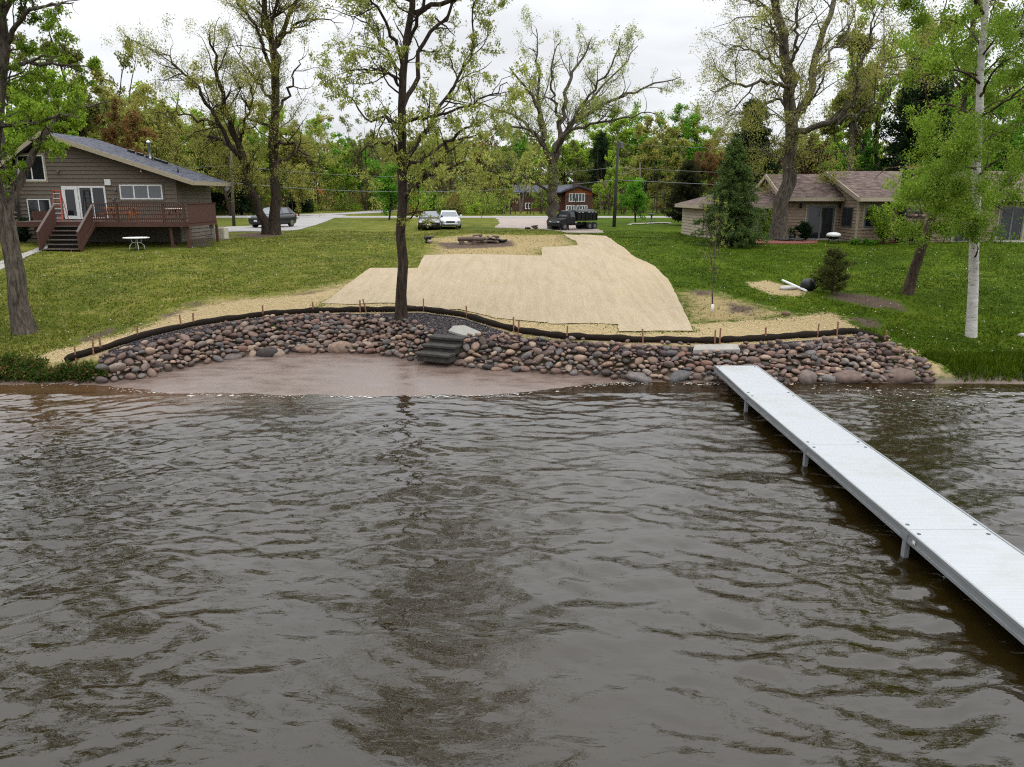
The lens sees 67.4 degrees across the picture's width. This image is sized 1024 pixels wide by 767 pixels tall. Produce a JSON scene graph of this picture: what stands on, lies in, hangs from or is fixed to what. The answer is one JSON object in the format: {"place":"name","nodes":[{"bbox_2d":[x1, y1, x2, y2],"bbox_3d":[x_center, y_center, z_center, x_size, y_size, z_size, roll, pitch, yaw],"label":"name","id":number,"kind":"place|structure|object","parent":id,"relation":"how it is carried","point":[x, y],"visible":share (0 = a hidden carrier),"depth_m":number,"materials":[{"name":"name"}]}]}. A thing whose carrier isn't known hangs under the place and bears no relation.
{"place":"outdoors","nodes":[
{"label":"outdoors","id":0,"kind":"place"},
{"bbox_2d":[228,215,345,231],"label":"driveway","id":1,"kind":"structure","parent":0,"point":[301,223],"depth_m":67.40,"materials":[{"name":"concrete"}]},
{"bbox_2d":[247,207,296,226],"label":"parked car","id":2,"kind":"object","parent":1,"relation":"on","point":[288,216],"visible":0.4,"depth_m":65.96,"materials":[{"name":"black paint"}]},
{"bbox_2d":[102,312,890,365],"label":"gravel","id":3,"kind":"structure","parent":0,"point":[423,318],"depth_m":24.21,"materials":[{"name":"grey gravel"}]},
{"bbox_2d":[108,312,880,350],"bbox_3d":[-0.074,-1.683,24.748,23.572,0.549,4.630,0,14,0],"label":"landscape edging","id":4,"kind":"object","parent":3,"relation":"on","point":[390,313],"visible":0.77,"depth_m":24.55,"materials":[{"name":"black plastic"}]},
{"bbox_2d":[693,344,739,353],"bbox_3d":[6.021,-1.015,22.697,1.389,0.263,0.233,0,14,0],"label":"concrete pad","id":5,"kind":"object","parent":3,"relation":"on","point":[698,348],"visible":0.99,"depth_m":22.62,"materials":[{"name":"white concrete"}]},
{"bbox_2d":[721,328,886,342],"bbox_3d":[8.908,-1.448,23.955,5.360,0.389,1.256,-1,14,-5],"label":"filter sock","id":6,"kind":"object","parent":3,"relation":"on","point":[770,337],"visible":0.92,"depth_m":23.77,"materials":[{"name":"black fabric"}]},
{"bbox_2d":[0,382,1023,766],"bbox_3d":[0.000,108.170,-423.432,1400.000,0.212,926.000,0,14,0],"label":"lake water","id":7,"kind":"structure","parent":0,"point":[650,574],"depth_m":10.49,"materials":[{"name":"liquid"}]},
{"bbox_2d":[714,365,1023,644],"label":"dock","id":8,"kind":"object","parent":7,"relation":"in","point":[981,565],"visible":0.97,"depth_m":12.18,"materials":[{"name":"metal"}]},
{"bbox_2d":[0,190,1023,395],"bbox_3d":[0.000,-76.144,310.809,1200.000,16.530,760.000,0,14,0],"label":"ground","id":9,"kind":"structure","parent":0,"point":[356,373],"depth_m":29.34,"materials":[{"name":"green plant"}]},
{"bbox_2d":[4,30,58,141],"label":"tree","id":10,"kind":"object","parent":9,"relation":"on","point":[19,55],"visible":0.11,"depth_m":67.44,"materials":[{"name":"green plant"}]},
{"bbox_2d":[3,65,84,155],"bbox_3d":[-34.868,-17.985,59.326,7.150,12.431,9.702,3,14,10],"label":"tree","id":11,"kind":"object","parent":9,"relation":"on","point":[59,80],"visible":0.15,"depth_m":56.82,"materials":[{"name":"green plant"}]},
{"bbox_2d":[0,0,109,334],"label":"oak tree","id":12,"kind":"object","parent":9,"relation":"on","point":[22,319],"visible":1,"depth_m":24.95,"materials":[{"name":"green plant"}]},
{"bbox_2d":[0,351,112,383],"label":"bank plants","id":13,"kind":"object","parent":9,"relation":"on","point":[35,373],"visible":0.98,"depth_m":21.86,"materials":[{"name":"green plant"}]},
{"bbox_2d":[39,15,110,137],"bbox_3d":[-35.786,-21.220,62.218,6.298,17.365,4.764,4,14,16],"label":"tree","id":14,"kind":"object","parent":9,"relation":"on","point":[92,112],"visible":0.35,"depth_m":61.35,"materials":[{"name":"green plant"}]},
{"bbox_2d":[67,68,159,157],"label":"tree","id":15,"kind":"object","parent":9,"relation":"on","point":[100,88],"visible":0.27,"depth_m":70.31,"materials":[{"name":"green plant"}]},
{"bbox_2d":[0,130,230,242],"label":"house","id":16,"kind":"structure","parent":9,"relation":"on","point":[83,174],"depth_m":46.55,"materials":[{"name":"brown wood"}]},
{"bbox_2d":[15,153,47,181],"bbox_3d":[-28.918,-12.971,46.204,1.794,1.685,0.071,0,14,0],"label":"window","id":17,"kind":"structure","parent":16,"relation":"in","point":[38,172],"depth_m":46.20,"materials":[{"name":"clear glass"}]},
{"bbox_2d":[26,199,50,220],"bbox_3d":[-28.768,-10.483,46.806,1.414,1.495,0.065,0,14,0],"label":"window","id":18,"kind":"structure","parent":16,"relation":"in","point":[32,204],"depth_m":46.71,"materials":[{"name":"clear glass"}]},
{"bbox_2d":[61,186,80,218],"bbox_3d":[-26.798,-10.992,46.682,0.962,1.953,0.065,0,14,0],"label":"door","id":19,"kind":"structure","parent":16,"relation":"in","point":[69,194],"depth_m":46.66,"materials":[{"name":"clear glass"}]},
{"bbox_2d":[77,186,107,218],"bbox_3d":[-25.460,-10.992,46.682,1.654,1.953,0.065,0,14,0],"label":"sliding door","id":20,"kind":"structure","parent":16,"relation":"in","point":[86,194],"depth_m":46.61,"materials":[{"name":"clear glass"}]},
{"bbox_2d":[117,183,164,200],"bbox_3d":[-22.467,-11.604,46.537,2.787,1.069,0.071,0,14,0],"label":"window","id":21,"kind":"structure","parent":16,"relation":"in","point":[126,191],"depth_m":46.52,"materials":[{"name":"grey glass"}]},
{"bbox_2d":[16,203,218,251],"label":"deck","id":22,"kind":"structure","parent":9,"relation":"on","point":[46,225],"depth_m":43.97,"materials":[{"name":"brown wood"}]},
{"bbox_2d":[87,35,154,147],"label":"tree","id":23,"kind":"object","parent":9,"relation":"on","point":[126,63],"visible":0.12,"depth_m":73.73,"materials":[{"name":"green plant"}]},
{"bbox_2d":[90,95,158,154],"bbox_3d":[-33.466,-18.882,65.675,6.897,11.046,5.083,8,16,31],"label":"tree","id":24,"kind":"object","parent":9,"relation":"on","point":[111,135],"visible":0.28,"depth_m":64.27,"materials":[{"name":"green plant"}]},
{"bbox_2d":[100,57,214,169],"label":"tree","id":25,"kind":"object","parent":9,"relation":"on","point":[161,122],"visible":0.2,"depth_m":78.55,"materials":[{"name":"green plant"}]},
{"bbox_2d":[154,96,216,175],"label":"tree","id":26,"kind":"object","parent":9,"relation":"on","point":[180,156],"visible":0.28,"depth_m":77.39,"materials":[{"name":"green plant"}]},
{"bbox_2d":[169,93,244,191],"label":"tree","id":27,"kind":"object","parent":9,"relation":"on","point":[194,111],"visible":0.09,"depth_m":94.89,"materials":[{"name":"green plant"}]},
{"bbox_2d":[185,87,266,215],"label":"tree","id":28,"kind":"object","parent":9,"relation":"on","point":[220,189],"visible":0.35,"depth_m":91.79,"materials":[{"name":"green plant"}]},
{"bbox_2d":[100,0,361,234],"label":"oak tree","id":29,"kind":"object","parent":9,"relation":"on","point":[271,225],"visible":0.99,"depth_m":51.18,"materials":[{"name":"green plant"}]},
{"bbox_2d":[216,159,261,214],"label":"pine tree","id":30,"kind":"object","parent":9,"relation":"on","point":[244,205],"visible":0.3,"depth_m":96.19,"materials":[{"name":"green plant"}]},
{"bbox_2d":[238,116,281,209],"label":"tree","id":31,"kind":"object","parent":9,"relation":"on","point":[267,186],"visible":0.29,"depth_m":101.24,"materials":[{"name":"green plant"}]},
{"bbox_2d":[92,311,433,383],"bbox_3d":[-7.574,-1.324,24.547,9.881,1.356,4.012,-3,14,-14],"label":"riprap","id":32,"kind":"object","parent":9,"relation":"on","point":[337,346],"visible":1,"depth_m":24.79,"materials":[{"name":"stone"}]},
{"bbox_2d":[233,106,295,206],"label":"tree","id":33,"kind":"object","parent":9,"relation":"on","point":[266,169],"visible":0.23,"depth_m":112.64,"materials":[{"name":"green plant"}]},
{"bbox_2d":[64,306,516,361],"bbox_3d":[-6.738,-1.823,25.272,13.315,0.882,4.570,-2,14,-10],"label":"filter sock","id":34,"kind":"object","parent":9,"relation":"on","point":[199,322],"visible":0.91,"depth_m":25.80,"materials":[{"name":"black fabric"}]},
{"bbox_2d":[281,162,316,215],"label":"tree","id":35,"kind":"object","parent":9,"relation":"on","point":[302,194],"visible":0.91,"depth_m":92.64,"materials":[{"name":"green plant"}]},
{"bbox_2d":[267,103,333,211],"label":"tree","id":36,"kind":"object","parent":9,"relation":"on","point":[295,161],"visible":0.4,"depth_m":110.39,"materials":[{"name":"green plant"}]},
{"bbox_2d":[285,179,315,212],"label":"bush","id":37,"kind":"object","parent":9,"relation":"on","point":[308,208],"visible":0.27,"depth_m":108.53,"materials":[{"name":"green plant"}]},
{"bbox_2d":[281,118,354,209],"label":"tree","id":38,"kind":"object","parent":9,"relation":"on","point":[347,175],"visible":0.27,"depth_m":120.62,"materials":[{"name":"green plant"}]},
{"bbox_2d":[306,112,368,198],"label":"tree","id":39,"kind":"object","parent":9,"relation":"on","point":[349,184],"visible":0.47,"depth_m":124.38,"materials":[{"name":"green plant"}]},
{"bbox_2d":[323,123,375,197],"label":"tree","id":40,"kind":"object","parent":9,"relation":"on","point":[339,134],"visible":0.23,"depth_m":132.09,"materials":[{"name":"green plant"}]},
{"bbox_2d":[339,113,377,210],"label":"tree","id":41,"kind":"object","parent":9,"relation":"on","point":[353,157],"visible":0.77,"depth_m":118.73,"materials":[{"name":"green plant"}]},
{"bbox_2d":[356,128,395,205],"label":"tree","id":42,"kind":"object","parent":9,"relation":"on","point":[375,173],"visible":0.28,"depth_m":116.04,"materials":[{"name":"green plant"}]},
{"bbox_2d":[367,159,417,219],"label":"tree","id":43,"kind":"object","parent":9,"relation":"on","point":[392,193],"visible":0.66,"depth_m":78.95,"materials":[{"name":"green plant"}]},
{"bbox_2d":[306,0,551,323],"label":"oak tree","id":44,"kind":"object","parent":9,"relation":"on","point":[437,170],"visible":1,"depth_m":24.00,"materials":[{"name":"green plant"}]},
{"bbox_2d":[416,211,442,229],"bbox_3d":[-6.814,-13.492,63.393,2.220,1.435,4.756,-1,14,-5],"label":"parked car","id":45,"kind":"object","parent":9,"relation":"on","point":[435,223],"visible":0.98,"depth_m":61.99,"materials":[{"name":"black paint"}]},
{"bbox_2d":[415,333,466,363],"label":"stone steps","id":46,"kind":"structure","parent":9,"relation":"on","point":[442,348],"depth_m":23.47,"materials":[{"name":"stone"}]},
{"bbox_2d":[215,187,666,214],"bbox_3d":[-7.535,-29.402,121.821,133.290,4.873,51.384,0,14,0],"label":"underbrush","id":47,"kind":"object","parent":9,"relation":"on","point":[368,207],"visible":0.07,"depth_m":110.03,"materials":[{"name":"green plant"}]},
{"bbox_2d":[216,216,671,217],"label":"road","id":48,"kind":"structure","parent":9,"relation":"on","point":[459,216],"depth_m":84.85,"materials":[{"name":"grey asphalt"}]},
{"bbox_2d":[197,151,702,214],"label":"undergrowth","id":49,"kind":"object","parent":9,"relation":"on","point":[540,212],"visible":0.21,"depth_m":103.65,"materials":[{"name":"green plant"}]},
{"bbox_2d":[439,210,461,227],"bbox_3d":[-5.378,-13.974,65.312,2.220,1.435,4.752,-2,14,-8],"label":"parked car","id":50,"kind":"object","parent":9,"relation":"on","point":[450,218],"visible":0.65,"depth_m":63.87,"materials":[{"name":"white paint"}]},
{"bbox_2d":[216,188,709,214],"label":"underbrush","id":51,"kind":"object","parent":9,"relation":"on","point":[425,207],"visible":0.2,"depth_m":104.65,"materials":[{"name":"green plant"}]},
{"bbox_2d":[259,187,670,214],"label":"underbrush","id":52,"kind":"object","parent":9,"relation":"on","point":[352,201],"visible":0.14,"depth_m":114.20,"materials":[{"name":"green plant"}]},
{"bbox_2d":[29,294,935,363],"bbox_3d":[-0.943,-1.920,26.473,28.279,1.244,9.687,0,14,0],"label":"loose straw","id":53,"kind":"object","parent":9,"relation":"on","point":[506,322],"visible":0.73,"depth_m":25.74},
{"bbox_2d":[467,134,508,197],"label":"tree","id":54,"kind":"object","parent":9,"relation":"on","point":[481,161],"visible":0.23,"depth_m":117.83,"materials":[{"name":"green plant"}]},
{"bbox_2d":[323,234,692,330],"bbox_3d":[-0.207,-6.095,39.481,14.211,1.664,31.000,0,14,0],"label":"erosion blanket","id":55,"kind":"object","parent":9,"relation":"on","point":[597,279],"visible":0.98,"depth_m":31.98,"materials":[{"name":"fabric"}]},
{"bbox_2d":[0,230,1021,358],"bbox_3d":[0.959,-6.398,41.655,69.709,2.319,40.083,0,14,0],"label":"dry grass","id":56,"kind":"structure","parent":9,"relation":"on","point":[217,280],"depth_m":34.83,"materials":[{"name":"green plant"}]},
{"bbox_2d":[0,230,1023,363],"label":"grass","id":57,"kind":"structure","parent":9,"relation":"on","point":[898,292],"depth_m":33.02,"materials":[{"name":"green plant"}]},
{"bbox_2d":[491,121,535,206],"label":"tree","id":58,"kind":"object","parent":9,"relation":"on","point":[522,148],"visible":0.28,"depth_m":132.82,"materials":[{"name":"green plant"}]},
{"bbox_2d":[508,127,537,213],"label":"birch tree","id":59,"kind":"object","parent":9,"relation":"on","point":[518,180],"visible":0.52,"depth_m":104.50,"materials":[{"name":"green plant"}]},
{"bbox_2d":[495,218,604,232],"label":"gravel drive","id":60,"kind":"structure","parent":9,"relation":"on","point":[521,223],"depth_m":70.64,"materials":[{"name":"grey gravel"}]},
{"bbox_2d":[548,209,598,229],"bbox_3d":[5.048,-13.380,62.686,4.370,1.645,1.757,-10,17,-37],"label":"dump truck","id":61,"kind":"object","parent":60,"relation":"on","point":[563,219],"visible":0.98,"depth_m":62.09,"materials":[{"name":"black metal"}]},
{"bbox_2d":[512,182,596,210],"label":"house","id":62,"kind":"structure","parent":9,"relation":"on","point":[565,193],"depth_m":115.68,"materials":[{"name":"brown wood"}]},
{"bbox_2d":[453,3,689,228],"bbox_3d":[5.370,-20.541,60.572,20.143,17.369,15.125,0,14,0],"label":"oak tree","id":63,"kind":"object","parent":9,"relation":"on","point":[582,111],"visible":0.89,"depth_m":60.26,"materials":[{"name":"green plant"}]},
{"bbox_2d":[540,113,606,184],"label":"tree","id":64,"kind":"object","parent":9,"relation":"on","point":[567,159],"visible":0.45,"depth_m":135.52,"materials":[{"name":"green plant"}]},
{"bbox_2d":[565,139,605,195],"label":"tree","id":65,"kind":"object","parent":9,"relation":"on","point":[579,177],"visible":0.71,"depth_m":127.01,"materials":[{"name":"green plant"}]},
{"bbox_2d":[156,123,1019,199],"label":"woodland","id":66,"kind":"object","parent":9,"relation":"on","point":[625,153],"visible":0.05,"depth_m":154.59,"materials":[{"name":"green plant"}]},
{"bbox_2d":[583,131,613,208],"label":"pine tree","id":67,"kind":"object","parent":9,"relation":"on","point":[599,152],"visible":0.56,"depth_m":128.02,"materials":[{"name":"green plant"}]},
{"bbox_2d":[592,149,626,214],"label":"tree","id":68,"kind":"object","parent":9,"relation":"on","point":[603,191],"visible":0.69,"depth_m":100.80,"materials":[{"name":"green plant"}]},
{"bbox_2d":[580,105,644,187],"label":"tree","id":69,"kind":"object","parent":9,"relation":"on","point":[625,134],"visible":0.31,"depth_m":139.92,"materials":[{"name":"green plant"}]},
{"bbox_2d":[516,327,718,343],"bbox_3d":[3.174,-1.440,23.427,6.257,0.350,0.637,2,14,9],"label":"filter sock","id":70,"kind":"object","parent":9,"relation":"on","point":[615,337],"visible":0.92,"depth_m":23.18,"materials":[{"name":"black fabric"}]},
{"bbox_2d":[612,140,622,226],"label":"utility pole","id":71,"kind":"object","parent":9,"relation":"on","point":[615,189],"visible":0.92,"depth_m":65.72,"materials":[{"name":"brown wood"}]},
{"bbox_2d":[617,175,649,222],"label":"tree","id":72,"kind":"object","parent":9,"relation":"on","point":[638,199],"visible":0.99,"depth_m":71.85,"materials":[{"name":"green plant"}]},
{"bbox_2d":[615,101,664,193],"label":"tree","id":73,"kind":"object","parent":9,"relation":"on","point":[633,141],"visible":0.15,"depth_m":149.74,"materials":[{"name":"green plant"}]},
{"bbox_2d":[612,115,693,212],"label":"tree","id":74,"kind":"object","parent":9,"relation":"on","point":[652,154],"visible":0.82,"depth_m":106.17,"materials":[{"name":"green leaf"},{"name":"dark bark"}]},
{"bbox_2d":[659,159,706,222],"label":"cedar tree","id":75,"kind":"object","parent":9,"relation":"on","point":[685,175],"visible":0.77,"depth_m":68.31,"materials":[{"name":"green plant"}]},
{"bbox_2d":[655,102,712,191],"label":"tree","id":76,"kind":"object","parent":9,"relation":"on","point":[689,150],"visible":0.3,"depth_m":140.62,"materials":[{"name":"green plant"}]},
{"bbox_2d":[661,117,721,181],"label":"tree","id":77,"kind":"object","parent":9,"relation":"on","point":[700,142],"visible":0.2,"depth_m":139.72,"materials":[{"name":"green plant"}]},
{"bbox_2d":[453,332,937,383],"bbox_3d":[5.195,-0.739,22.968,13.998,1.309,2.749,0,14,0],"label":"riprap","id":78,"kind":"object","parent":9,"relation":"on","point":[895,374],"visible":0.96,"depth_m":22.61,"materials":[{"name":"stone"}]},
{"bbox_2d":[692,131,727,194],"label":"tree","id":79,"kind":"object","parent":9,"relation":"on","point":[707,168],"visible":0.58,"depth_m":133.58,"materials":[{"name":"green plant"}]},
{"bbox_2d":[697,196,734,311],"bbox_3d":[7.244,-4.694,27.607,1.270,4.335,1.043,0,14,0],"label":"sapling","id":80,"kind":"object","parent":9,"relation":"on","point":[706,253],"visible":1,"depth_m":27.60,"materials":[{"name":"green plant"}]},
{"bbox_2d":[690,136,771,248],"bbox_3d":[12.759,-10.939,44.556,4.834,6.681,4.465,0,14,0],"label":"spruce tree","id":81,"kind":"object","parent":9,"relation":"on","point":[736,196],"visible":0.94,"depth_m":44.01,"materials":[{"name":"green plant"}]},
{"bbox_2d":[718,96,781,188],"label":"pine tree","id":82,"kind":"object","parent":9,"relation":"on","point":[771,165],"visible":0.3,"depth_m":67.95,"materials":[{"name":"green plant"}]},
{"bbox_2d":[796,133,832,173],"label":"tree","id":83,"kind":"object","parent":9,"relation":"on","point":[806,170],"visible":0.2,"depth_m":67.81,"materials":[{"name":"green plant"}]},
{"bbox_2d":[670,0,969,238],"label":"oak tree","id":84,"kind":"object","parent":9,"relation":"on","point":[789,78],"visible":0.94,"depth_m":45.29,"materials":[{"name":"green plant"}]},
{"bbox_2d":[809,246,857,293],"bbox_3d":[12.881,-4.493,30.710,1.832,2.019,1.837,5,14,19],"label":"pine tree","id":85,"kind":"object","parent":9,"relation":"on","point":[828,270],"visible":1,"depth_m":30.55,"materials":[{"name":"green plant"}]},
{"bbox_2d":[807,122,861,171],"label":"tree","id":86,"kind":"object","parent":9,"relation":"on","point":[840,138],"visible":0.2,"depth_m":78.19,"materials":[{"name":"green plant"}]},
{"bbox_2d":[675,163,1023,242],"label":"house","id":87,"kind":"structure","parent":9,"relation":"on","point":[842,205],"depth_m":49.38,"materials":[{"name":"beige"}]},
{"bbox_2d":[805,205,836,238],"bbox_3d":[20.005,-10.427,49.910,1.990,2.340,0.071,0,14,0],"label":"patio door","id":88,"kind":"structure","parent":87,"relation":"in","point":[823,217],"depth_m":49.83,"materials":[{"name":"grey glass"}]},
{"bbox_2d":[861,204,889,228],"bbox_3d":[22.350,-10.227,47.180,1.622,1.500,0.071,0,14,0],"label":"window","id":89,"kind":"structure","parent":87,"relation":"in","point":[866,224],"depth_m":47.16,"materials":[{"name":"black glass"}]},
{"bbox_2d":[995,205,1023,239],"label":"patio door","id":90,"kind":"structure","parent":87,"relation":"in","point":[1011,227],"depth_m":47.24,"materials":[{"name":"grey glass"}]},
{"bbox_2d":[828,126,878,170],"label":"tree","id":91,"kind":"object","parent":9,"relation":"on","point":[856,146],"visible":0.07,"depth_m":70.72,"materials":[{"name":"green plant"}]},
{"bbox_2d":[819,1,891,170],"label":"tree","id":92,"kind":"object","parent":9,"relation":"on","point":[867,118],"visible":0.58,"depth_m":62.09,"materials":[{"name":"green plant"}]},
{"bbox_2d":[838,113,884,170],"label":"tree","id":93,"kind":"object","parent":9,"relation":"on","point":[869,150],"visible":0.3,"depth_m":65.61,"materials":[{"name":"green plant"}]},
{"bbox_2d":[828,0,915,166],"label":"tree","id":94,"kind":"object","parent":9,"relation":"on","point":[877,123],"visible":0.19,"depth_m":68.14,"materials":[{"name":"green plant"}]},
{"bbox_2d":[864,199,908,243],"bbox_3d":[22.409,-9.753,46.321,2.456,2.766,2.134,-8,16,-28],"label":"shrub","id":95,"kind":"object","parent":9,"relation":"on","point":[883,222],"visible":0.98,"depth_m":46.00,"materials":[{"name":"green plant"}]},
{"bbox_2d":[866,53,966,170],"bbox_3d":[32.901,-19.865,62.984,8.862,14.278,7.979,0,14,0],"label":"pine tree","id":96,"kind":"object","parent":9,"relation":"on","point":[901,143],"visible":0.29,"depth_m":62.09,"materials":[{"name":"green plant"}]},
{"bbox_2d":[885,0,954,121],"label":"tree","id":97,"kind":"object","parent":9,"relation":"on","point":[923,37],"visible":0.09,"depth_m":72.00,"materials":[{"name":"green plant"}]},
{"bbox_2d":[854,324,1023,381],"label":"tall grass","id":98,"kind":"structure","parent":9,"relation":"on","point":[978,362],"depth_m":22.44,"materials":[{"name":"green plant"}]},
{"bbox_2d":[874,0,1023,294],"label":"maple tree","id":99,"kind":"object","parent":9,"relation":"on","point":[965,91],"visible":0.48,"depth_m":28.87,"materials":[{"name":"green plant"}]},
{"bbox_2d":[876,0,1023,337],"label":"birch tree","id":100,"kind":"object","parent":9,"relation":"on","point":[924,188],"visible":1,"depth_m":23.40,"materials":[{"name":"green plant"}]},
{"bbox_2d":[892,0,1023,138],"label":"tree","id":101,"kind":"object","parent":9,"relation":"on","point":[994,10],"visible":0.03,"depth_m":74.46,"materials":[{"name":"green plant"}]},
{"bbox_2d":[918,13,1023,170],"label":"tree","id":102,"kind":"object","parent":9,"relation":"on","point":[1017,94],"visible":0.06,"depth_m":70.49,"materials":[{"name":"green plant"}]},
{"bbox_2d":[967,97,1023,170],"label":"tree","id":103,"kind":"object","parent":9,"relation":"on","point":[1021,137],"visible":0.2,"depth_m":68.07,"materials":[{"name":"green plant"}]},
{"bbox_2d":[4,0,1023,184],"label":"sky","id":104,"kind":"structure","parent":0,"point":[668,27],"materials":[{"name":"white"}]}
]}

